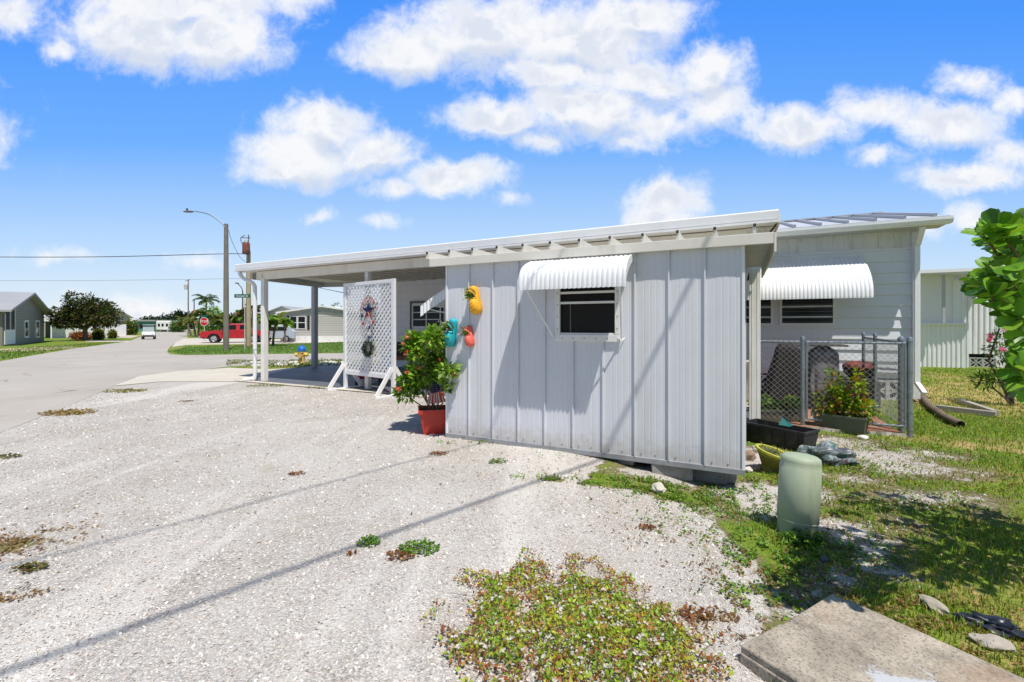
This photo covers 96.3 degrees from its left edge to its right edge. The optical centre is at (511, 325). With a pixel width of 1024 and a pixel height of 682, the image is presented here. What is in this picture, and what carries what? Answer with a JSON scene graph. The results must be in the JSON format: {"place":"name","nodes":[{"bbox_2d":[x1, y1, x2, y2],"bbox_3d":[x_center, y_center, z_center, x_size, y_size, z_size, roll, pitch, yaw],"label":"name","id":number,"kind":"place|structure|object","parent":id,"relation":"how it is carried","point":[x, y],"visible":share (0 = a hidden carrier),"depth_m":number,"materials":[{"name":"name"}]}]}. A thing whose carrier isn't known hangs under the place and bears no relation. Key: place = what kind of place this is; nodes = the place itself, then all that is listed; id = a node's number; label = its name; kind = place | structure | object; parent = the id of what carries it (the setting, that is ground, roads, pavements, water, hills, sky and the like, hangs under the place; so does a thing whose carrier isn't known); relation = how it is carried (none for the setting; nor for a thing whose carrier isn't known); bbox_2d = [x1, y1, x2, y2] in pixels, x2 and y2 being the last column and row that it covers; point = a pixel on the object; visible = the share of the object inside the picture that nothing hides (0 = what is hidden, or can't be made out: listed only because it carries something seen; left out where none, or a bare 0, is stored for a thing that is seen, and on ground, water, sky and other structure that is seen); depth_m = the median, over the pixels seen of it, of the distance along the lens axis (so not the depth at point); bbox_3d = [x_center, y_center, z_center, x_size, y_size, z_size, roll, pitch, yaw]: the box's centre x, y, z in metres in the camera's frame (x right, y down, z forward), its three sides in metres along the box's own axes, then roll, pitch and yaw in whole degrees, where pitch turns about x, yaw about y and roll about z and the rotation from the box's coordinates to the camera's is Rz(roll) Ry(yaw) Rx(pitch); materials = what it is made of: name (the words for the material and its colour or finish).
{"place":"outdoors","nodes":[
{"label":"outdoors","id":0,"kind":"place"},
{"bbox_2d":[0,291,50,345],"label":"gable house","id":1,"kind":"structure","parent":0,"point":[22,314],"depth_m":39.24,"materials":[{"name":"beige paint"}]},
{"bbox_2d":[0,346,80,351],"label":"sandy verge","id":2,"kind":"structure","parent":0,"point":[48,348],"depth_m":31.28,"materials":[{"name":"beige sand"}]},
{"bbox_2d":[44,309,133,334],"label":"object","id":3,"kind":"structure","parent":0,"point":[126,317],"depth_m":84.85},
{"bbox_2d":[0,341,362,360],"bbox_3d":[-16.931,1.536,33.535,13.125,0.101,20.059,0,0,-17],"label":"lawn","id":4,"kind":"structure","parent":0,"point":[323,351],"depth_m":29.56,"materials":[{"name":"green plant"}]},
{"bbox_2d":[183,208,228,349],"bbox_3d":[-19.108,-2.814,28.620,2.786,8.965,0.333,0,0,-3],"label":"street lamp","id":5,"kind":"object","parent":4,"relation":"on","point":[226,303],"visible":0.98,"depth_m":28.58,"materials":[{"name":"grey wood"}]},
{"bbox_2d":[234,294,249,348],"bbox_3d":[-17.328,-0.188,29.465,1.011,3.627,0.060,0,0,0],"label":"street sign","id":6,"kind":"object","parent":4,"relation":"on","point":[241,295],"visible":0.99,"depth_m":29.44,"materials":[{"name":"metal"}]},
{"bbox_2d":[240,235,252,346],"bbox_3d":[-19.776,-2.550,34.389,1.153,8.500,1.177,0,0,0],"label":"utility pole","id":7,"kind":"object","parent":4,"relation":"on","point":[246,247],"visible":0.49,"depth_m":34.24,"materials":[{"name":"beige wood"}]},
{"bbox_2d":[97,253,246,256],"bbox_3d":[-27.668,-4.769,31.194,20.021,1.081,6.029,0,0,0],"label":"power line","id":8,"kind":"object","parent":7,"relation":"hanging from","point":[163,255],"visible":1,"depth_m":28.39,"materials":[{"name":"black plastic"}]},
{"bbox_2d":[257,315,277,345],"bbox_3d":[-18.453,0.425,34.395,1.645,2.353,1.703,0,0,-26],"label":"coconut palm","id":9,"kind":"object","parent":4,"relation":"on","point":[271,322],"visible":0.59,"depth_m":34.39,"materials":[{"name":"green plant"}]},
{"bbox_2d":[268,312,290,345],"bbox_3d":[-18.018,0.265,35.293,1.838,2.676,1.962,0,0,0],"label":"coconut palm","id":10,"kind":"object","parent":4,"relation":"on","point":[281,319],"visible":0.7,"depth_m":35.21,"materials":[{"name":"green plant"}]},
{"bbox_2d":[0,329,380,431],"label":"road","id":11,"kind":"structure","parent":0,"point":[52,381],"depth_m":14.86,"materials":[{"name":"grey asphalt"}]},
{"bbox_2d":[141,325,155,338],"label":"van","id":12,"kind":"object","parent":11,"relation":"on","point":[148,330],"visible":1,"depth_m":52.28,"materials":[{"name":"white metal"}]},
{"bbox_2d":[156,321,174,331],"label":"parked camper","id":13,"kind":"object","parent":11,"relation":"on","point":[161,325],"visible":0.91,"depth_m":112.00,"materials":[{"name":"white metal"}]},
{"bbox_2d":[114,368,292,385],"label":"driveway","id":14,"kind":"structure","parent":0,"point":[221,374],"depth_m":12.69,"materials":[{"name":"concrete"}]},
{"bbox_2d":[172,338,325,346],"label":"truck driveway","id":15,"kind":"structure","parent":0,"point":[193,341],"depth_m":42.35,"materials":[{"name":"concrete"}]},
{"bbox_2d":[199,324,270,342],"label":"pickup truck","id":16,"kind":"object","parent":15,"relation":"on","point":[236,330],"visible":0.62,"depth_m":41.73,"materials":[{"name":"red paint"}]},
{"bbox_2d":[257,326,296,341],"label":"parked van","id":17,"kind":"object","parent":15,"relation":"on","point":[290,333],"visible":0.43,"depth_m":43.73,"materials":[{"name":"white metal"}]},
{"bbox_2d":[278,320,294,342],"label":"coconut palm","id":18,"kind":"object","parent":15,"relation":"on","point":[291,324],"visible":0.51,"depth_m":41.63,"materials":[{"name":"green plant"}]},
{"bbox_2d":[396,342,412,360],"bbox_3d":[-2.955,0.920,12.724,0.625,0.898,0.732,0,0,-9],"label":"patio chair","id":19,"kind":"object","parent":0,"point":[400,357],"visible":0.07,"depth_m":12.95,"materials":[{"name":"black metal"}]},
{"bbox_2d":[255,365,748,419],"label":"carport slab","id":20,"kind":"structure","parent":0,"point":[320,375],"depth_m":11.87,"materials":[{"name":"grey concrete"}]},
{"bbox_2d":[234,380,445,398],"bbox_3d":[-1.697,1.466,8.994,11.650,0.169,0.240,0,0,26],"label":"slab edge","id":21,"kind":"object","parent":20,"relation":"attached to","point":[374,391],"visible":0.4,"depth_m":10.35,"materials":[{"name":"concrete"}]},
{"bbox_2d":[326,278,408,398],"bbox_3d":[-3.004,0.245,9.585,1.798,2.330,0.880,0,0,39],"label":"lattice screen","id":22,"kind":"object","parent":20,"relation":"on","point":[392,371],"visible":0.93,"depth_m":9.52,"materials":[{"name":"white plastic"}]},
{"bbox_2d":[360,296,375,338],"bbox_3d":[-2.999,-0.119,9.507,0.561,0.961,0.048,0,0,39],"label":"star ornament","id":23,"kind":"object","parent":22,"relation":"hanging from","point":[368,310],"visible":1,"depth_m":9.50,"materials":[{"name":"blue metal"}]},
{"bbox_2d":[360,340,375,357],"bbox_3d":[-2.982,0.477,9.456,0.392,0.397,0.187,0,0,39],"label":"wreath","id":24,"kind":"object","parent":22,"relation":"hanging from","point":[365,344],"visible":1,"depth_m":9.45,"materials":[{"name":"green plant"}]},
{"bbox_2d":[234,209,780,418],"bbox_3d":[-1.198,-0.018,11.243,13.135,3.215,4.726,0,0,26],"label":"carport","id":25,"kind":"object","parent":20,"relation":"on","point":[403,264],"visible":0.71,"depth_m":8.85,"materials":[{"name":"white metal"}]},
{"bbox_2d":[0,326,1023,681],"bbox_3d":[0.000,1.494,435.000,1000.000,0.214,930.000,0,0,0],"label":"ground","id":26,"kind":"structure","parent":0,"point":[328,450],"depth_m":3.22,"materials":[{"name":"grey gravel"}]},
{"bbox_2d":[11,560,50,572],"bbox_3d":[-2.743,1.379,2.622,0.180,0.041,0.123,0,0,0],"label":"weed","id":27,"kind":"object","parent":26,"relation":"on","point":[28,567],"visible":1,"depth_m":2.62,"materials":[{"name":"green plant"}]},
{"bbox_2d":[37,408,98,415],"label":"weed","id":28,"kind":"object","parent":26,"relation":"on","point":[70,411],"visible":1,"depth_m":7.26,"materials":[{"name":"brown plant"}]},
{"bbox_2d":[44,311,114,337],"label":"bungalow","id":29,"kind":"object","parent":26,"relation":"on","point":[51,332],"visible":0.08,"depth_m":57.77,"materials":[{"name":"paint"}]},
{"bbox_2d":[67,330,92,339],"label":"hedge","id":30,"kind":"object","parent":26,"relation":"on","point":[76,335],"visible":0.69,"depth_m":50.52,"materials":[{"name":"brown plant"}]},
{"bbox_2d":[45,289,126,340],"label":"magnolia tree","id":31,"kind":"object","parent":26,"relation":"on","point":[100,314],"visible":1,"depth_m":46.77,"materials":[{"name":"green plant"}]},
{"bbox_2d":[90,328,105,339],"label":"bush","id":32,"kind":"object","parent":26,"relation":"on","point":[98,334],"visible":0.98,"depth_m":50.75,"materials":[{"name":"green plant"}]},
{"bbox_2d":[105,328,117,338],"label":"bush","id":33,"kind":"object","parent":26,"relation":"on","point":[111,334],"visible":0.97,"depth_m":54.88,"materials":[{"name":"green plant"}]},
{"bbox_2d":[115,324,125,335],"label":"panel fence","id":34,"kind":"object","parent":26,"relation":"on","point":[120,330],"visible":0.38,"depth_m":69.95,"materials":[{"name":"white"}]},
{"bbox_2d":[102,388,146,392],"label":"weed","id":35,"kind":"object","parent":26,"relation":"on","point":[126,389],"visible":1,"depth_m":9.68,"materials":[{"name":"green plant"}]},
{"bbox_2d":[124,318,140,334],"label":"bush","id":36,"kind":"object","parent":26,"relation":"on","point":[132,330],"visible":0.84,"depth_m":76.12,"materials":[{"name":"green plant"}]},
{"bbox_2d":[133,320,173,330],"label":"bungalow","id":37,"kind":"object","parent":26,"relation":"on","point":[145,322],"visible":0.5,"depth_m":118.00,"materials":[{"name":"paint"}]},
{"bbox_2d":[168,319,186,331],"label":"bush","id":38,"kind":"object","parent":26,"relation":"on","point":[172,328],"visible":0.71,"depth_m":105.30,"materials":[{"name":"green plant"}]},
{"bbox_2d":[166,309,190,327],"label":"background tree","id":39,"kind":"object","parent":26,"relation":"on","point":[179,313],"visible":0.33,"depth_m":178.66,"materials":[{"name":"green plant"}]},
{"bbox_2d":[177,314,198,335],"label":"yucca palm","id":40,"kind":"object","parent":26,"relation":"on","point":[186,320],"visible":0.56,"depth_m":65.02,"materials":[{"name":"green plant"}]},
{"bbox_2d":[188,308,214,336],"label":"yucca palm","id":41,"kind":"object","parent":26,"relation":"on","point":[198,312],"visible":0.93,"depth_m":62.41,"materials":[{"name":"green plant"}]},
{"bbox_2d":[192,294,219,310],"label":"palm tree","id":42,"kind":"object","parent":26,"relation":"on","point":[204,299],"visible":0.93,"depth_m":85.65,"materials":[{"name":"green plant"}]},
{"bbox_2d":[196,301,222,331],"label":"round tree","id":43,"kind":"object","parent":26,"relation":"on","point":[216,312],"visible":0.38,"depth_m":76.19,"materials":[{"name":"green plant"}]},
{"bbox_2d":[207,314,222,330],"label":"yucca palm","id":44,"kind":"object","parent":26,"relation":"on","point":[218,321],"visible":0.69,"depth_m":72.33,"materials":[{"name":"green plant"}]},
{"bbox_2d":[230,309,251,323],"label":"garden palm","id":45,"kind":"object","parent":26,"relation":"on","point":[240,312],"visible":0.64,"depth_m":56.86,"materials":[{"name":"green plant"}]},
{"bbox_2d":[257,306,302,329],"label":"bungalow","id":46,"kind":"object","parent":26,"relation":"on","point":[277,309],"visible":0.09,"depth_m":58.34,"materials":[{"name":"grey"}]},
{"bbox_2d":[226,358,348,367],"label":"verge weeds","id":47,"kind":"object","parent":26,"relation":"on","point":[288,364],"visible":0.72,"depth_m":16.68,"materials":[{"name":"green plant"}]},
{"bbox_2d":[250,361,342,366],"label":"verge gravel","id":48,"kind":"structure","parent":26,"relation":"on","point":[324,364],"depth_m":16.12,"materials":[{"name":"white gravel"}]},
{"bbox_2d":[294,345,308,363],"bbox_3d":[-7.762,1.069,16.931,0.523,0.700,0.335,0,0,0],"label":"fire hydrant","id":49,"kind":"object","parent":26,"relation":"on","point":[301,354],"visible":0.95,"depth_m":16.85,"materials":[{"name":"yellow metal"}]},
{"bbox_2d":[276,304,380,341],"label":"gable house","id":50,"kind":"structure","parent":26,"relation":"on","point":[330,323],"depth_m":44.31,"materials":[{"name":"beige"}]},
{"bbox_2d":[298,316,305,328],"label":"window","id":51,"kind":"structure","parent":50,"relation":"in","point":[301,319],"depth_m":44.31,"materials":[{"name":"white glass"}]},
{"bbox_2d":[357,534,380,546],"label":"weed","id":52,"kind":"object","parent":26,"relation":"on","point":[368,539],"visible":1,"depth_m":2.92,"materials":[{"name":"green plant"}]},
{"bbox_2d":[386,549,414,560],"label":"weed","id":53,"kind":"object","parent":26,"relation":"on","point":[400,553],"visible":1,"depth_m":2.77,"materials":[{"name":"brown plant"}]},
{"bbox_2d":[397,537,439,554],"bbox_3d":[-0.582,1.372,2.855,0.276,0.065,0.184,0,0,0],"label":"weed","id":54,"kind":"object","parent":26,"relation":"on","point":[415,543],"visible":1,"depth_m":2.85,"materials":[{"name":"green plant"}]},
{"bbox_2d":[418,405,445,434],"bbox_3d":[-1.036,1.245,6.035,0.390,0.325,0.390,0,0,-12],"label":"flower pot","id":55,"kind":"object","parent":26,"relation":"on","point":[433,421],"visible":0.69,"depth_m":5.88,"materials":[{"name":"red plastic"}]},
{"bbox_2d":[391,322,462,409],"bbox_3d":[-1.096,0.564,5.791,0.827,1.206,0.939,0,0,-18],"label":"flowering shrub","id":56,"kind":"object","parent":55,"relation":"in","point":[434,361],"visible":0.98,"depth_m":5.87,"materials":[{"name":"green plant"}]},
{"bbox_2d":[427,382,445,409],"bbox_3d":[-0.955,0.920,5.782,0.174,0.478,0.198,0,0,-43],"label":"flag","id":57,"kind":"object","parent":55,"relation":"in","point":[434,396],"visible":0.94,"depth_m":5.78,"materials":[{"name":"multicoloured fabric"}]},
{"bbox_2d":[0,405,1023,673],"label":"leaf litter","id":58,"kind":"object","parent":26,"relation":"on","point":[694,623],"visible":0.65,"depth_m":2.86,"materials":[{"name":"plant"}]},
{"bbox_2d":[419,545,733,681],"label":"flower ground cover","id":59,"kind":"object","parent":26,"relation":"on","point":[574,617],"visible":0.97,"depth_m":2.19,"materials":[{"name":"green plant"}]},
{"bbox_2d":[444,556,716,681],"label":"white flowers","id":60,"kind":"object","parent":26,"relation":"on","point":[592,644],"visible":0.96,"depth_m":2.23,"materials":[{"name":"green plant"}]},
{"bbox_2d":[420,223,776,475],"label":"metal shed","id":61,"kind":"structure","parent":26,"relation":"on","point":[618,350],"depth_m":4.79,"materials":[{"name":"paint"}]},
{"bbox_2d":[438,318,457,346],"bbox_3d":[-0.803,0.092,5.607,0.199,0.354,0.214,0,0,26],"label":"clog planter","id":62,"kind":"object","parent":61,"relation":"attached to","point":[450,334],"visible":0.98,"depth_m":5.61,"materials":[{"name":"teal plastic"}]},
{"bbox_2d":[458,322,474,346],"bbox_3d":[-0.555,0.108,5.521,0.133,0.308,0.208,0,0,55],"label":"clog planter","id":63,"kind":"object","parent":61,"relation":"attached to","point":[467,332],"visible":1,"depth_m":5.51,"materials":[{"name":"pink plastic"}]},
{"bbox_2d":[461,285,482,313],"bbox_3d":[-0.485,-0.303,5.467,0.206,0.348,0.185,0,0,26],"label":"clog planter","id":64,"kind":"object","parent":61,"relation":"attached to","point":[475,303],"visible":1,"depth_m":5.46,"materials":[{"name":"yellow plastic"}]},
{"bbox_2d":[555,286,620,341],"bbox_3d":[0.812,-0.163,4.942,0.717,0.675,0.069,0,0,26],"label":"window","id":65,"kind":"structure","parent":61,"relation":"in","point":[586,314],"depth_m":4.94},
{"bbox_2d":[651,482,665,493],"bbox_3d":[1.334,1.485,4.175,0.137,0.092,0.186,0,0,16],"label":"rock","id":66,"kind":"object","parent":26,"relation":"on","point":[658,487],"visible":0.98,"depth_m":4.13,"materials":[{"name":"stone"}]},
{"bbox_2d":[380,212,953,398],"bbox_3d":[3.600,-0.780,15.844,14.790,4.759,9.598,0,0,26],"label":"mobile home","id":67,"kind":"object","parent":26,"relation":"on","point":[851,277],"visible":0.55,"depth_m":9.68,"materials":[{"name":"paint"}]},
{"bbox_2d":[412,304,440,327],"bbox_3d":[-2.740,-0.303,14.699,1.150,0.775,0.050,0,0,26],"label":"window","id":68,"kind":"structure","parent":67,"relation":"in","point":[415,323],"depth_m":14.73,"materials":[{"name":"black glass"}]},
{"bbox_2d":[746,300,772,324],"bbox_3d":[5.596,-0.334,10.587,0.755,0.672,0.050,0,0,26],"label":"window","id":69,"kind":"structure","parent":67,"relation":"in","point":[764,311],"depth_m":10.48,"materials":[{"name":"black glass"}]},
{"bbox_2d":[779,298,835,324],"bbox_3d":[6.515,-0.334,10.134,1.050,0.672,0.050,0,0,26],"label":"window","id":70,"kind":"structure","parent":67,"relation":"in","point":[789,311],"depth_m":10.12,"materials":[{"name":"black glass"}]},
{"bbox_2d":[650,464,692,480],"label":"concrete block","id":71,"kind":"structure","parent":26,"relation":"on","point":[676,472],"depth_m":4.58,"materials":[{"name":"grey concrete"}]},
{"bbox_2d":[677,604,713,621],"bbox_3d":[0.985,1.540,2.458,0.185,0.045,0.148,0,0,30],"label":"weed","id":72,"kind":"object","parent":26,"relation":"on","point":[699,613],"visible":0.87,"depth_m":2.46,"materials":[{"name":"brown plant"}]},
{"bbox_2d":[693,469,726,484],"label":"concrete block","id":73,"kind":"structure","parent":26,"relation":"on","point":[712,477],"depth_m":4.59,"materials":[{"name":"grey concrete"}]},
{"bbox_2d":[418,402,1023,627],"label":"weeds","id":74,"kind":"object","parent":26,"relation":"on","point":[683,497],"visible":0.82,"depth_m":3.65,"materials":[{"name":"green plant"}]},
{"bbox_2d":[746,450,755,460],"bbox_3d":[2.814,1.546,5.437,0.145,0.151,0.121,0,0,31],"label":"rock","id":75,"kind":"object","parent":26,"relation":"on","point":[750,455],"visible":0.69,"depth_m":5.39,"materials":[{"name":"stone"}]},
{"bbox_2d":[755,443,783,472],"bbox_3d":[2.821,1.456,4.942,0.363,0.300,0.366,0,0,0],"label":"round pot","id":76,"kind":"object","parent":26,"relation":"on","point":[769,456],"visible":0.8,"depth_m":4.90,"materials":[{"name":"yellow plastic"}]},
{"bbox_2d":[538,367,1023,681],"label":"grass","id":77,"kind":"structure","parent":26,"relation":"on","point":[1008,468],"depth_m":3.61,"materials":[{"name":"green plant"}]},
{"bbox_2d":[746,418,819,451],"bbox_3d":[3.514,1.450,6.039,0.364,0.270,0.825,0,0,-31],"label":"planter trough","id":78,"kind":"object","parent":26,"relation":"on","point":[773,433],"visible":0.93,"depth_m":5.93,"materials":[{"name":"plastic"}]},
{"bbox_2d":[776,451,821,540],"bbox_3d":[2.164,1.282,3.460,0.304,0.619,0.284,0,0,0],"label":"utility pedestal","id":79,"kind":"object","parent":26,"relation":"on","point":[799,491],"visible":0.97,"depth_m":3.35,"materials":[{"name":"green plastic"}]},
{"bbox_2d":[779,527,826,548],"bbox_3d":[2.091,1.512,3.310,0.312,0.115,0.228,0,0,22],"label":"weed","id":80,"kind":"object","parent":26,"relation":"on","point":[818,537],"visible":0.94,"depth_m":3.28,"materials":[{"name":"green plant"}]},
{"bbox_2d":[797,441,859,466],"bbox_3d":[3.627,1.495,5.273,0.592,0.327,0.420,0,0,32],"label":"soil bag","id":81,"kind":"object","parent":26,"relation":"on","point":[829,452],"visible":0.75,"depth_m":5.16,"materials":[{"name":"grey plastic"}]},
{"bbox_2d":[812,412,869,435],"bbox_3d":[4.862,1.446,6.784,0.304,0.260,0.665,0,0,-42],"label":"planter box","id":82,"kind":"object","parent":26,"relation":"on","point":[856,426],"visible":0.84,"depth_m":6.65,"materials":[{"name":"plastic"}]},
{"bbox_2d":[810,365,883,425],"bbox_3d":[4.884,1.022,6.754,0.469,0.892,0.895,0,0,-42],"label":"croton plant","id":83,"kind":"object","parent":82,"relation":"in","point":[854,407],"visible":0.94,"depth_m":6.70,"materials":[{"name":"green plant"}]},
{"bbox_2d":[808,427,907,436],"bbox_3d":[4.660,1.576,6.725,1.866,0.130,0.051,0,0,21],"label":"paving edge","id":84,"kind":"object","parent":26,"relation":"on","point":[867,432],"visible":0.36,"depth_m":6.55,"materials":[{"name":"concrete"}]},
{"bbox_2d":[740,595,1023,681],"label":"concrete slab","id":85,"kind":"structure","parent":26,"relation":"on","point":[832,638],"depth_m":2.07,"materials":[{"name":"beige concrete"}]},
{"bbox_2d":[919,594,948,615],"bbox_3d":[2.328,1.544,2.534,0.089,0.068,0.163,0,0,3],"label":"rock","id":86,"kind":"object","parent":26,"relation":"on","point":[932,602],"visible":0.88,"depth_m":2.51,"materials":[{"name":"stone"}]},
{"bbox_2d":[920,393,964,427],"bbox_3d":[8.011,1.505,8.764,0.250,0.151,4.076,0,0,35],"label":"drain hose","id":87,"kind":"object","parent":26,"relation":"on","point":[934,409],"visible":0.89,"depth_m":7.60,"materials":[{"name":"brown plastic"}]},
{"bbox_2d":[920,268,1007,367],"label":"neighbour building","id":88,"kind":"structure","parent":26,"relation":"on","point":[956,324],"depth_m":16.24,"materials":[{"name":"white metal"}]},
{"bbox_2d":[936,399,998,416],"bbox_3d":[8.597,1.524,8.527,1.377,0.112,0.770,0,0,-34],"label":"timber edging","id":89,"kind":"object","parent":26,"relation":"on","point":[982,410],"visible":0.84,"depth_m":8.22,"materials":[{"name":"grey wood"}]},
{"bbox_2d":[969,357,982,366],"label":"screen block","id":90,"kind":"structure","parent":26,"relation":"on","point":[975,362],"depth_m":16.35,"materials":[{"name":"white concrete"}]},
{"bbox_2d":[951,611,1023,640],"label":"plastic scrap","id":91,"kind":"object","parent":26,"relation":"on","point":[1007,627],"visible":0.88,"depth_m":2.35,"materials":[{"name":"black plastic"}]},
{"bbox_2d":[966,328,1014,405],"bbox_3d":[9.463,0.192,8.828,1.263,2.776,0.759,0,0,0],"label":"pink flower shrub","id":92,"kind":"object","parent":26,"relation":"on","point":[1006,396],"visible":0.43,"depth_m":8.86,"materials":[{"name":"green plant"}]},
{"bbox_2d":[959,208,1023,403],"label":"clusia bush","id":93,"kind":"object","parent":26,"relation":"on","point":[996,280],"visible":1,"depth_m":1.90,"materials":[{"name":"green plant"}]},
{"bbox_2d":[968,633,1016,651],"bbox_3d":[2.348,1.551,2.243,0.164,0.064,0.105,0,0,1],"label":"rock","id":94,"kind":"object","parent":26,"relation":"on","point":[999,643],"visible":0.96,"depth_m":2.22,"materials":[{"name":"stone"}]},
{"bbox_2d":[0,0,1023,325],"label":"sky","id":95,"kind":"structure","parent":0,"point":[306,128],"materials":[{"name":"blue"}]},
{"bbox_2d":[789,408,901,432],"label":"paving","id":96,"kind":"structure","parent":0,"point":[870,427],"depth_m":6.98,"materials":[{"name":"brick"}]},
{"bbox_2d":[746,360,748,409],"bbox_3d":[4.264,1.079,8.373,0.280,0.880,0.280,0,0,0],"label":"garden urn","id":97,"kind":"object","parent":96,"relation":"on","point":[747,379],"visible":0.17,"depth_m":8.30,"materials":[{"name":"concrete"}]},
{"bbox_2d":[747,407,800,421],"bbox_3d":[4.221,1.449,7.333,0.770,0.240,0.284,0,0,2],"label":"planter box","id":98,"kind":"object","parent":96,"relation":"on","point":[776,418],"visible":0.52,"depth_m":7.21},
{"bbox_2d":[746,392,800,411],"bbox_3d":[4.210,1.265,7.327,0.929,0.422,0.405,0,0,2],"label":"leafy plant","id":99,"kind":"object","parent":98,"relation":"in","point":[778,403],"visible":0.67,"depth_m":7.28,"materials":[{"name":"green plant"}]},
{"bbox_2d":[761,340,817,409],"bbox_3d":[5.208,0.909,8.691,1.041,1.240,0.651,0,0,26],"label":"covered grill","id":100,"kind":"object","parent":96,"relation":"on","point":[781,359],"visible":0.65,"depth_m":8.52,"materials":[{"name":"black fabric"}]},
{"bbox_2d":[795,343,847,406],"bbox_3d":[5.799,0.937,8.731,0.900,1.155,0.600,0,0,26],"label":"covered grill","id":101,"kind":"object","parent":96,"relation":"on","point":[818,357],"visible":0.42,"depth_m":8.53,"materials":[{"name":"grey fabric"}]},
{"bbox_2d":[761,332,913,437],"bbox_3d":[5.327,0.880,7.994,1.915,1.501,2.719,0,0,26],"label":"chain link fence","id":102,"kind":"object","parent":96,"relation":"on","point":[910,392],"visible":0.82,"depth_m":6.96,"materials":[{"name":"metal"}]},
{"bbox_2d":[805,341,906,427],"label":"fence gate","id":103,"kind":"structure","parent":102,"relation":"attached to","point":[867,343],"depth_m":6.62,"materials":[{"name":"metal"}]},
{"bbox_2d":[840,361,896,413],"bbox_3d":[6.378,1.089,8.222,0.765,0.900,0.530,0,0,26],"label":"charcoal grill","id":104,"kind":"object","parent":96,"relation":"on","point":[859,363],"visible":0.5,"depth_m":8.09,"materials":[{"name":"black metal"}]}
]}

